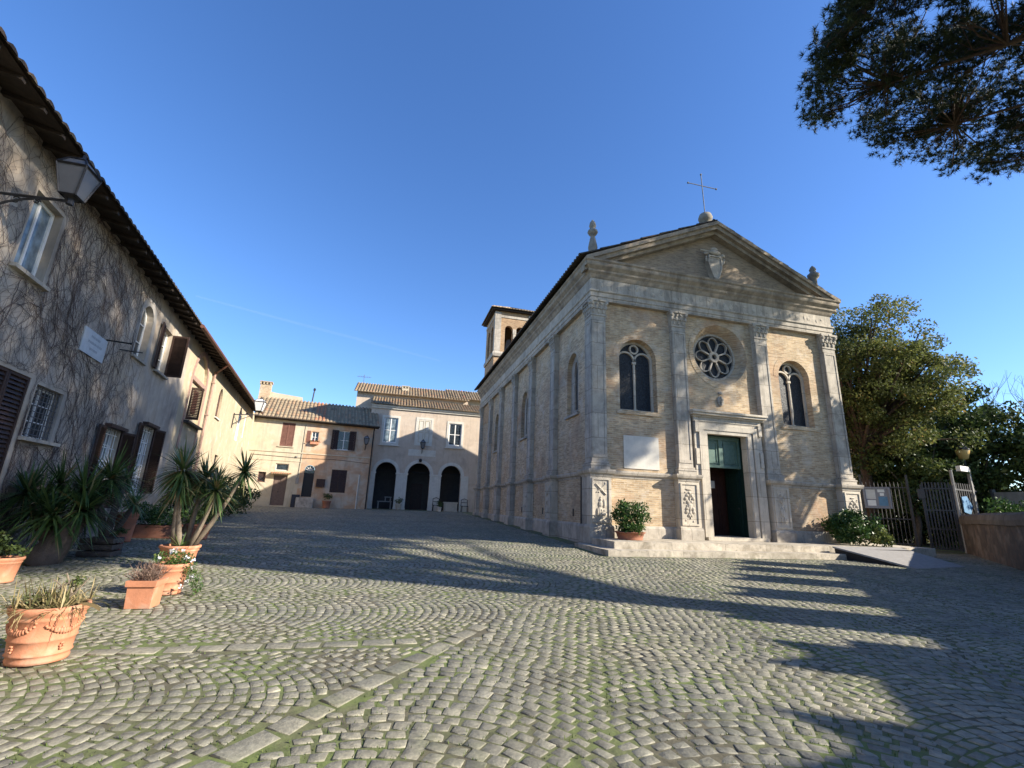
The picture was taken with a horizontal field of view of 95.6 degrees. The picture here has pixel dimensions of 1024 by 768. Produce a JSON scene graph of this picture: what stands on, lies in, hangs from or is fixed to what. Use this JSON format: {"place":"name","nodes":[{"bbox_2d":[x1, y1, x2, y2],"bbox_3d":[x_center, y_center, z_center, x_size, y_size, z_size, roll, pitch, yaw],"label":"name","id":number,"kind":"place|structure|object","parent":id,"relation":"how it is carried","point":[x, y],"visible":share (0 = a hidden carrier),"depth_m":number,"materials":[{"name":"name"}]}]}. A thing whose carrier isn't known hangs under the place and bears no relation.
{"place":"outdoors","nodes":[
{"label":"outdoors","id":0,"kind":"place"},
{"bbox_2d":[0,506,1023,767],"bbox_3d":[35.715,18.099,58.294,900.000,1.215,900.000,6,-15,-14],"label":"ground","id":1,"kind":"structure","parent":0,"point":[294,710],"depth_m":4.41,"materials":[{"name":"stone"}]},
{"bbox_2d":[0,440,153,565],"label":"giant yucca","id":2,"kind":"object","parent":1,"relation":"on","point":[56,535],"visible":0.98,"depth_m":8.85,"materials":[{"name":"green plant"}]},
{"bbox_2d":[74,462,150,536],"bbox_3d":[-10.040,2.921,11.669,2.128,2.174,1.261,6,-15,-14],"label":"tall yucca","id":3,"kind":"object","parent":1,"relation":"on","point":[126,514],"visible":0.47,"depth_m":11.63,"materials":[{"name":"green plant"}]},
{"bbox_2d":[0,26,262,554],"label":"long house","id":4,"kind":"structure","parent":1,"relation":"on","point":[190,383],"depth_m":10.96,"materials":[{"name":"grey paint"}]},
{"bbox_2d":[0,365,30,473],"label":"shutter","id":5,"kind":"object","parent":4,"relation":"in","point":[9,379],"depth_m":8.67,"materials":[{"name":"brown paint"}]},
{"bbox_2d":[8,200,54,291],"bbox_3d":[-9.000,-2.720,8.728,0.396,1.590,1.150,8,-16,-21],"label":"window","id":6,"kind":"structure","parent":4,"relation":"in","point":[38,226],"depth_m":8.84,"materials":[{"name":"grey glass"}]},
{"bbox_2d":[16,386,60,446],"bbox_3d":[-9.835,0.654,9.623,0.453,1.130,1.400,8,-16,-21],"label":"window","id":7,"kind":"structure","parent":4,"relation":"in","point":[41,404],"depth_m":9.70,"materials":[{"name":"white paint"}]},
{"bbox_2d":[0,155,102,205],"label":"wall lantern","id":8,"kind":"object","parent":4,"relation":"attached to","point":[79,180],"depth_m":7.85,"materials":[{"name":"metal"}]},
{"bbox_2d":[0,91,160,548],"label":"climbing vine","id":9,"kind":"object","parent":4,"relation":"attached to","point":[73,291],"visible":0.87,"depth_m":10.18,"materials":[{"name":"plant"}]},
{"bbox_2d":[86,423,136,510],"bbox_3d":[-11.130,2.274,12.637,0.535,2.290,2.182,6,-15,-14],"label":"window","id":10,"kind":"structure","parent":4,"relation":"in","point":[104,436],"depth_m":12.98,"materials":[{"name":"white paint"}]},
{"bbox_2d":[130,298,156,365],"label":"window","id":11,"kind":"structure","parent":4,"relation":"in","point":[140,331],"depth_m":14.27,"materials":[{"name":"white paint"}]},
{"bbox_2d":[125,421,165,495],"bbox_3d":[-12.137,2.453,15.174,0.535,2.310,2.182,6,-15,-14],"label":"window","id":12,"kind":"structure","parent":4,"relation":"in","point":[158,437],"depth_m":15.68,"materials":[{"name":"white paint"}]},
{"bbox_2d":[152,322,189,379],"bbox_3d":[-11.765,-1.089,15.760,0.718,1.600,1.594,6,-15,-14],"label":"window","id":13,"kind":"structure","parent":4,"relation":"in","point":[179,344],"depth_m":16.31,"materials":[{"name":"white paint"}]},
{"bbox_2d":[214,391,220,420],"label":"window","id":14,"kind":"structure","parent":4,"relation":"in","point":[217,407],"depth_m":25.16,"materials":[{"name":"white stone"}]},
{"bbox_2d":[234,413,240,440],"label":"window","id":15,"kind":"structure","parent":4,"relation":"in","point":[236,433],"depth_m":31.44,"materials":[{"name":"white paint"}]},
{"bbox_2d":[231,397,266,427],"bbox_3d":[-16.997,1.844,30.306,0.800,2.505,2.521,2,-15,0],"label":"wall lantern","id":16,"kind":"object","parent":4,"relation":"attached to","point":[260,404],"depth_m":31.07,"materials":[{"name":"metal"}]},
{"bbox_2d":[149,548,203,596],"bbox_3d":[-4.888,2.763,6.831,0.813,0.673,0.534,6,-15,-14],"label":"flower pot","id":17,"kind":"object","parent":1,"relation":"on","point":[177,575],"visible":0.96,"depth_m":6.75,"materials":[{"name":"ceramic"}]},
{"bbox_2d":[195,471,262,516],"bbox_3d":[-14.985,5.932,24.379,2.558,2.461,8.556,7,-16,-18],"label":"dark hedge","id":18,"kind":"object","parent":1,"relation":"on","point":[244,500],"visible":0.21,"depth_m":25.33,"materials":[{"name":"green plant"}]},
{"bbox_2d":[290,494,299,506],"bbox_3d":[-17.467,9.404,37.387,0.600,1.000,0.320,8,-16,-21],"label":"sign board","id":19,"kind":"object","parent":1,"relation":"on","point":[293,499],"visible":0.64,"depth_m":37.35,"materials":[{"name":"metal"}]},
{"bbox_2d":[245,380,379,508],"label":"corner house","id":20,"kind":"structure","parent":1,"relation":"on","point":[288,428],"depth_m":38.95,"materials":[{"name":"beige paint"}]},
{"bbox_2d":[257,472,265,481],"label":"window","id":21,"kind":"structure","parent":20,"relation":"in","point":[263,475],"depth_m":37.16,"materials":[{"name":"brown paint"}]},
{"bbox_2d":[269,475,287,505],"bbox_3d":[-18.754,8.562,37.332,1.000,2.400,0.140,8,-16,-21],"label":"door","id":22,"kind":"structure","parent":20,"relation":"in","point":[280,481],"depth_m":37.35,"materials":[{"name":"wood"}]},
{"bbox_2d":[275,463,288,470],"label":"window","id":23,"kind":"structure","parent":20,"relation":"in","point":[282,467],"depth_m":37.85,"materials":[{"name":"glass"}]},
{"bbox_2d":[278,422,295,447],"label":"window","id":24,"kind":"structure","parent":20,"relation":"in","point":[288,429],"depth_m":38.46,"materials":[{"name":"brown wood"}]},
{"bbox_2d":[301,465,314,496],"bbox_3d":[-16.840,8.060,38.355,0.780,2.640,0.120,8,-16,-21],"label":"door","id":25,"kind":"structure","parent":20,"relation":"in","point":[309,471],"depth_m":38.37,"materials":[{"name":"black paint"}]},
{"bbox_2d":[310,440,319,444],"bbox_3d":[-16.521,4.858,38.980,0.951,0.410,0.360,9,-16,-25],"label":"flower box","id":26,"kind":"object","parent":20,"relation":"attached to","point":[315,442],"visible":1,"depth_m":38.92,"materials":[{"name":"ceramic"}]},
{"bbox_2d":[311,432,318,441],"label":"window","id":27,"kind":"structure","parent":20,"relation":"in","point":[315,435],"depth_m":39.32,"materials":[{"name":"white paint"}]},
{"bbox_2d":[329,469,346,492],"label":"window","id":28,"kind":"structure","parent":20,"relation":"in","point":[337,484],"depth_m":39.12,"materials":[{"name":"brown paint"}]},
{"bbox_2d":[330,430,356,451],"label":"window","id":29,"kind":"structure","parent":20,"relation":"in","point":[341,440],"depth_m":40.04,"materials":[{"name":"white paint"}]},
{"bbox_2d":[364,435,369,448],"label":"wall lantern","id":30,"kind":"object","parent":20,"relation":"attached to","point":[366,439],"depth_m":40.08,"materials":[{"name":"metal"}]},
{"bbox_2d":[377,496,391,508],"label":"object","id":31,"kind":"object","parent":1,"relation":"on","point":[390,501],"visible":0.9,"depth_m":42.70,"materials":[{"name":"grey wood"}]},
{"bbox_2d":[394,497,402,509],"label":"planter","id":32,"kind":"object","parent":1,"relation":"on","point":[398,506],"visible":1,"depth_m":41.80,"materials":[{"name":"stone"}]},
{"bbox_2d":[354,375,468,411],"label":"house","id":33,"kind":"structure","parent":1,"relation":"on","point":[366,393],"depth_m":48.04,"materials":[{"name":"beige tile"}]},
{"bbox_2d":[367,396,479,511],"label":"loggia house","id":34,"kind":"structure","parent":1,"relation":"on","point":[445,470],"depth_m":44.65,"materials":[{"name":"beige paint"}]},
{"bbox_2d":[378,415,400,445],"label":"window","id":35,"kind":"structure","parent":34,"relation":"in","point":[390,429],"depth_m":43.84,"materials":[{"name":"white paint"}]},
{"bbox_2d":[409,483,422,509],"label":"door","id":36,"kind":"structure","parent":34,"relation":"in","point":[416,489],"depth_m":45.31,"materials":[{"name":"brown paint"}]},
{"bbox_2d":[420,439,425,449],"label":"wall lantern","id":37,"kind":"object","parent":34,"relation":"attached to","point":[422,442],"depth_m":43.60,"materials":[{"name":"metal"}]},
{"bbox_2d":[414,417,433,445],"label":"blind window","id":38,"kind":"structure","parent":34,"relation":"in","point":[424,426],"depth_m":44.56,"materials":[{"name":"white paint"}]},
{"bbox_2d":[445,421,463,448],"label":"window","id":39,"kind":"structure","parent":34,"relation":"in","point":[454,438],"depth_m":45.27,"materials":[{"name":"white paint"}]},
{"bbox_2d":[436,500,442,511],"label":"planter","id":40,"kind":"object","parent":1,"relation":"on","point":[440,507],"visible":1,"depth_m":41.88,"materials":[{"name":"white paint"}]},
{"bbox_2d":[442,502,457,511],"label":"stone chest","id":41,"kind":"object","parent":1,"relation":"on","point":[449,506],"visible":0.91,"depth_m":42.92,"materials":[{"name":"stone"}]},
{"bbox_2d":[446,389,480,412],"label":"yellow house","id":42,"kind":"structure","parent":1,"relation":"on","point":[473,398],"depth_m":49.97,"materials":[{"name":"tile"}]},
{"bbox_2d":[482,305,533,424],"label":"bell tower","id":43,"kind":"structure","parent":1,"relation":"on","point":[504,325],"depth_m":39.13,"materials":[{"name":"brick"}]},
{"bbox_2d":[0,506,1023,767],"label":"cobblestones","id":44,"kind":"structure","parent":1,"relation":"on","point":[420,736],"depth_m":5.00,"materials":[{"name":"grey stone"}]},
{"bbox_2d":[0,529,32,583],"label":"potted shrub","id":45,"kind":"object","parent":44,"relation":"on","point":[10,564],"visible":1,"depth_m":7.03,"materials":[{"name":"orange ceramic"}]},
{"bbox_2d":[0,571,108,666],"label":"potted grass","id":46,"kind":"object","parent":44,"relation":"on","point":[42,628],"depth_m":4.05,"materials":[{"name":"ceramic"}]},
{"bbox_2d":[75,536,124,556],"bbox_3d":[-8.676,3.432,9.805,0.600,0.370,0.440,6,-15,-14],"label":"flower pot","id":47,"kind":"object","parent":44,"relation":"on","point":[101,547],"visible":0.91,"depth_m":9.64,"materials":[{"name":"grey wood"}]},
{"bbox_2d":[109,527,130,549],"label":"potted shrub","id":48,"kind":"object","parent":44,"relation":"on","point":[123,530],"visible":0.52,"depth_m":10.63,"materials":[{"name":"green plant"}]},
{"bbox_2d":[109,496,151,541],"bbox_3d":[-10.123,3.548,12.286,0.779,1.189,0.767,1,-15,4],"label":"potted shrub","id":49,"kind":"object","parent":44,"relation":"on","point":[131,522],"visible":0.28,"depth_m":12.14,"materials":[{"name":"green plant"}]},
{"bbox_2d":[124,559,173,608],"bbox_3d":[-4.774,2.595,6.064,0.458,0.573,0.478,0,-15,8],"label":"square planter","id":50,"kind":"object","parent":44,"relation":"on","point":[145,587],"visible":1,"depth_m":5.94,"materials":[{"name":"ceramic"}]},
{"bbox_2d":[132,501,189,538],"bbox_3d":[-10.261,3.908,13.480,1.582,1.036,1.375,13,-18,-35],"label":"potted shrub","id":51,"kind":"object","parent":44,"relation":"on","point":[154,528],"visible":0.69,"depth_m":13.20,"materials":[{"name":"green plant"}]},
{"bbox_2d":[159,482,207,518],"bbox_3d":[-10.986,4.032,15.695,1.386,1.776,1.532,-3,-16,18],"label":"potted shrub","id":52,"kind":"object","parent":44,"relation":"on","point":[162,504],"visible":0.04,"depth_m":15.36,"materials":[{"name":"green plant"}]},
{"bbox_2d":[165,460,231,533],"bbox_3d":[-10.288,3.663,15.205,2.515,2.387,1.523,2,-15,-1],"label":"tall yucca","id":53,"kind":"object","parent":44,"relation":"on","point":[184,528],"visible":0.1,"depth_m":15.12,"materials":[{"name":"green plant"}]},
{"bbox_2d":[183,506,218,539],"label":"potted shrub","id":54,"kind":"object","parent":44,"relation":"on","point":[209,517],"visible":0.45,"depth_m":13.31,"materials":[{"name":"green plant"}]},
{"bbox_2d":[140,434,267,563],"bbox_3d":[-6.047,2.312,9.236,2.403,2.512,1.534,9,-16,-24],"label":"potted yucca","id":55,"kind":"object","parent":44,"relation":"on","point":[179,480],"visible":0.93,"depth_m":9.04,"materials":[{"name":"plant"}]},
{"bbox_2d":[322,493,332,507],"bbox_3d":[-15.129,9.542,38.006,0.834,1.225,0.828,6,-15,-14],"label":"planter","id":56,"kind":"object","parent":44,"relation":"on","point":[325,504],"visible":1,"depth_m":37.76,"materials":[{"name":"ceramic"}]},
{"bbox_2d":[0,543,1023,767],"bbox_3d":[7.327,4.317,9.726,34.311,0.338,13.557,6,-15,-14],"label":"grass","id":57,"kind":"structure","parent":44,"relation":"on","point":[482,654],"depth_m":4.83,"materials":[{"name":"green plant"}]},
{"bbox_2d":[0,581,1023,767],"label":"stone slabs","id":58,"kind":"structure","parent":1,"relation":"on","point":[246,747],"depth_m":4.29,"materials":[{"name":"grey stone"}]},
{"bbox_2d":[472,174,868,543],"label":"church","id":59,"kind":"structure","parent":1,"relation":"on","point":[683,383],"depth_m":19.50,"materials":[{"name":"yellow brick"}]},
{"bbox_2d":[519,396,527,440],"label":"window","id":60,"kind":"structure","parent":59,"relation":"in","point":[526,402],"depth_m":27.51,"materials":[{"name":"stone"}]},
{"bbox_2d":[564,355,578,419],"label":"window","id":61,"kind":"structure","parent":59,"relation":"in","point":[574,376],"depth_m":20.38,"materials":[{"name":"stone"}]},
{"bbox_2d":[616,342,662,416],"bbox_3d":[4.968,-0.253,18.605,1.950,3.115,0.470,6,-15,-14],"label":"window","id":62,"kind":"structure","parent":59,"relation":"in","point":[635,362],"depth_m":18.78,"materials":[{"name":"glass"}]},
{"bbox_2d":[693,334,734,380],"bbox_3d":[8.711,-1.145,20.121,2.120,2.120,0.160,6,-15,-14],"label":"rose window","id":63,"kind":"structure","parent":59,"relation":"in","point":[714,357],"depth_m":20.13,"materials":[{"name":"stone"}]},
{"bbox_2d":[710,468,729,535],"bbox_3d":[8.163,4.238,19.459,2.350,3.980,0.130,6,-15,-14],"label":"inner door","id":64,"kind":"structure","parent":59,"relation":"in","point":[717,475],"depth_m":19.38,"materials":[{"name":"brown wood"}]},
{"bbox_2d":[725,470,744,536],"bbox_3d":[9.061,4.844,18.975,0.139,2.610,0.800,6,-15,-14],"label":"door","id":65,"kind":"structure","parent":59,"relation":"in","point":[732,477],"depth_m":18.91,"materials":[{"name":"green paint"}]},
{"bbox_2d":[778,362,819,431],"bbox_3d":[12.317,0.509,20.385,1.950,3.115,0.470,6,-15,-14],"label":"window","id":66,"kind":"structure","parent":59,"relation":"in","point":[791,383],"depth_m":20.57,"materials":[{"name":"glass"}]},
{"bbox_2d":[575,538,936,559],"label":"church steps","id":67,"kind":"structure","parent":1,"relation":"on","point":[644,547],"depth_m":15.24,"materials":[{"name":"stone"}]},
{"bbox_2d":[610,498,651,540],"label":"potted bush","id":68,"kind":"object","parent":67,"relation":"on","point":[631,528],"visible":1,"depth_m":15.53,"materials":[{"name":"green plant"}]},
{"bbox_2d":[816,507,895,546],"bbox_3d":[13.456,5.661,18.201,2.355,1.664,2.194,6,-15,-14],"label":"landing shrub","id":69,"kind":"object","parent":67,"relation":"on","point":[840,528],"visible":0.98,"depth_m":17.78,"materials":[{"name":"green plant"}]},
{"bbox_2d":[858,475,918,546],"bbox_3d":[18.549,6.301,22.916,1.935,3.600,0.100,-6,-17,27],"label":"iron fence","id":70,"kind":"object","parent":1,"relation":"on","point":[911,512],"visible":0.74,"depth_m":22.71,"materials":[{"name":"brown metal"}]},
{"bbox_2d":[862,487,892,508],"bbox_3d":[18.222,5.670,23.183,1.100,1.030,0.100,-6,-17,27],"label":"notice board","id":71,"kind":"object","parent":70,"relation":"attached to","point":[877,497],"visible":0.96,"depth_m":23.18,"materials":[{"name":"grey metal"}]},
{"bbox_2d":[832,546,964,568],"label":"wheelchair ramp","id":72,"kind":"structure","parent":1,"relation":"on","point":[899,556],"depth_m":15.55,"materials":[{"name":"grey stone"}]},
{"bbox_2d":[853,417,952,542],"bbox_3d":[24.271,5.780,28.858,8.185,8.737,5.671,6,-15,-14],"label":"laurel tree","id":73,"kind":"object","parent":1,"relation":"on","point":[924,539],"visible":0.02,"depth_m":27.17,"materials":[{"name":"green plant"}]},
{"bbox_2d":[790,0,1023,185],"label":"stone pine","id":74,"kind":"object","parent":1,"relation":"on","point":[971,42],"visible":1,"depth_m":16.93,"materials":[{"name":"green plant"}]},
{"bbox_2d":[830,293,988,523],"bbox_3d":[20.820,1.744,26.318,8.995,14.496,7.981,-12,-21,44],"label":"evergreen oak","id":75,"kind":"object","parent":1,"relation":"on","point":[886,394],"visible":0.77,"depth_m":24.95,"materials":[{"name":"green plant"}]},
{"bbox_2d":[849,421,995,545],"bbox_3d":[22.381,5.648,25.698,7.471,6.745,6.046,6,-15,-14],"label":"laurel tree","id":76,"kind":"object","parent":1,"relation":"on","point":[896,474],"visible":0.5,"depth_m":24.58,"materials":[{"name":"green plant"}]},
{"bbox_2d":[917,470,966,552],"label":"iron gate","id":77,"kind":"structure","parent":1,"relation":"on","point":[921,492],"depth_m":21.68,"materials":[{"name":"brown metal"}]},
{"bbox_2d":[861,486,1023,546],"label":"background hedge","id":78,"kind":"object","parent":1,"relation":"on","point":[924,526],"visible":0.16,"depth_m":26.13,"materials":[{"name":"green plant"}]},
{"bbox_2d":[954,442,971,501],"bbox_3d":[23.534,5.695,23.796,0.680,5.400,0.647,6,-15,-14],"label":"street lamp","id":79,"kind":"object","parent":1,"relation":"on","point":[963,454],"visible":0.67,"depth_m":24.16,"materials":[{"name":"metal"}]},
{"bbox_2d":[955,466,979,513],"bbox_3d":[21.957,5.971,22.343,2.391,4.000,0.196,9,-16,-25],"label":"iron fence","id":80,"kind":"object","parent":1,"relation":"on","point":[966,505],"visible":0.48,"depth_m":22.57,"materials":[{"name":"grey metal"}]},
{"bbox_2d":[915,382,1023,512],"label":"laurel tree","id":81,"kind":"object","parent":1,"relation":"on","point":[1006,447],"visible":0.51,"depth_m":25.21,"materials":[{"name":"green plant"}]},
{"bbox_2d":[951,372,1023,463],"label":"bare tree","id":82,"kind":"object","parent":1,"relation":"on","point":[1003,396],"visible":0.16,"depth_m":34.43,"materials":[{"name":"plant"}]},
{"bbox_2d":[958,512,1023,570],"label":"wall","id":83,"kind":"structure","parent":1,"relation":"on","point":[997,537],"depth_m":16.86,"materials":[{"name":"stone"}]},
{"bbox_2d":[981,497,1023,512],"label":"verge shrub","id":84,"kind":"object","parent":1,"relation":"on","point":[1000,507],"visible":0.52,"depth_m":21.00,"materials":[{"name":"green plant"}]},
{"bbox_2d":[989,489,1023,512],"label":"concrete fence","id":85,"kind":"object","parent":1,"relation":"on","point":[1016,497],"visible":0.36,"depth_m":23.35,"materials":[{"name":"grey paint"}]},
{"bbox_2d":[993,400,1023,488],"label":"laurel tree","id":86,"kind":"object","parent":1,"relation":"on","point":[1013,423],"visible":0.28,"depth_m":25.70,"materials":[{"name":"green plant"}]},
{"bbox_2d":[0,0,1023,489],"label":"sky","id":87,"kind":"structure","parent":0,"point":[339,192],"materials":[{"name":"blue"}]}
]}

